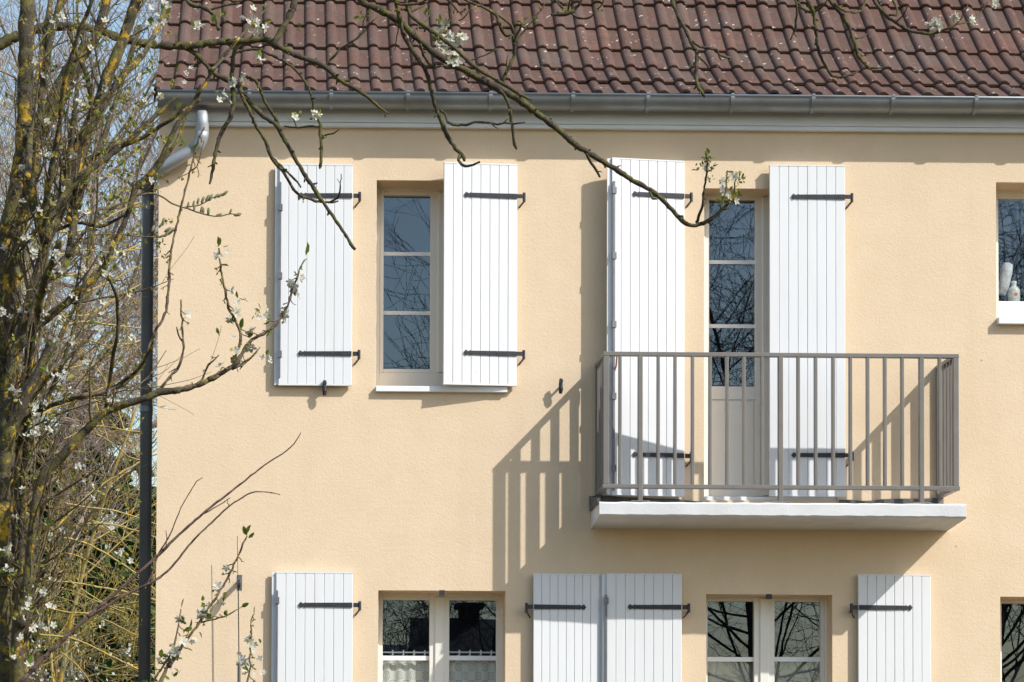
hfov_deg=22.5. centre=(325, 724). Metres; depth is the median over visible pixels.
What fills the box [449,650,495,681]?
lace curtain
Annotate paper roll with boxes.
[998,262,1012,294]
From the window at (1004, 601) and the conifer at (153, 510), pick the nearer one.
the window at (1004, 601)
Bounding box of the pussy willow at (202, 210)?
[33,190,241,370]
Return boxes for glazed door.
[704,195,768,496]
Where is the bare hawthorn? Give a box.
[29,524,155,681]
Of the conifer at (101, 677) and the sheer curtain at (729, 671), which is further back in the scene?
the conifer at (101, 677)
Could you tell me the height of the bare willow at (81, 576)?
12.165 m
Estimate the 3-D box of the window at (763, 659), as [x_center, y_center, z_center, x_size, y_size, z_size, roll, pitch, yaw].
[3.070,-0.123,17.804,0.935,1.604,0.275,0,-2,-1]
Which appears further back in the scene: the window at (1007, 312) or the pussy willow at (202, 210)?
the window at (1007, 312)
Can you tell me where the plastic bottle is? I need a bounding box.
[1007,281,1019,300]
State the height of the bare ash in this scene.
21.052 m
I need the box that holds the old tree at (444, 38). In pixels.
[0,0,999,250]
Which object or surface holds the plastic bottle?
in the house
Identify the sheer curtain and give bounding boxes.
[707,662,752,681]
[774,662,818,681]
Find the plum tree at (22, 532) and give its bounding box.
[0,0,308,681]
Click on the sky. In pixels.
(9, 9)
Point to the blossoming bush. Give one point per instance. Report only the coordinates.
(71, 666)
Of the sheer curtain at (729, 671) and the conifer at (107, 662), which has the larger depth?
the conifer at (107, 662)
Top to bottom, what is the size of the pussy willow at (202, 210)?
3.612 m
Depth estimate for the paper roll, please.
18.13 m
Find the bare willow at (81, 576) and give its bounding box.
[0,2,157,681]
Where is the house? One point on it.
(546, 402)
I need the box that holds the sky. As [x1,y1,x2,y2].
[0,0,163,645]
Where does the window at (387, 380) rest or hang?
in the house
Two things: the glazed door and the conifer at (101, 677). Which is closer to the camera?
the glazed door
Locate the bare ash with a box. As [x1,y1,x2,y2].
[0,0,163,681]
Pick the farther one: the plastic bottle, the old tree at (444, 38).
the plastic bottle
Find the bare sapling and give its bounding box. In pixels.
[18,432,300,681]
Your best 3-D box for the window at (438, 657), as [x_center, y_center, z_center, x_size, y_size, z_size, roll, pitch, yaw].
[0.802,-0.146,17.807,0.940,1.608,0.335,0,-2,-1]
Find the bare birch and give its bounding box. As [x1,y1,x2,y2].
[0,45,158,627]
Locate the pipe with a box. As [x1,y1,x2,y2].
[237,536,241,681]
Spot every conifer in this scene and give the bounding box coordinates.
[27,423,116,681]
[29,367,156,681]
[101,485,156,678]
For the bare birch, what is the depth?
34.70 m
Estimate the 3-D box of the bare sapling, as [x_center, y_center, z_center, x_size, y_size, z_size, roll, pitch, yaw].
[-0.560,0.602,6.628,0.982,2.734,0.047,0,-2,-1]
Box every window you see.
[376,188,506,392]
[378,590,502,681]
[706,594,826,681]
[996,190,1023,324]
[1000,599,1023,681]
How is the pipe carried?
attached to the house
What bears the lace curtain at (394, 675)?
hanging from the house
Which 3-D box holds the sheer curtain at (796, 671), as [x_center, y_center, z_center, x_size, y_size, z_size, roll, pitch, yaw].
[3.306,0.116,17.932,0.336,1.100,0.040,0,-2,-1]
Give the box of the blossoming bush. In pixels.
[29,555,153,681]
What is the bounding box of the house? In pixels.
[138,0,1023,681]
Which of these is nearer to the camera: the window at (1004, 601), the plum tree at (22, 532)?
the plum tree at (22, 532)
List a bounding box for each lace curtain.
[382,650,428,681]
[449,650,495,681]
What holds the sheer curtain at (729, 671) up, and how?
hanging from the house
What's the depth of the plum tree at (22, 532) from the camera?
7.57 m
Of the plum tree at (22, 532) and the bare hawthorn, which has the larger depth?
the bare hawthorn

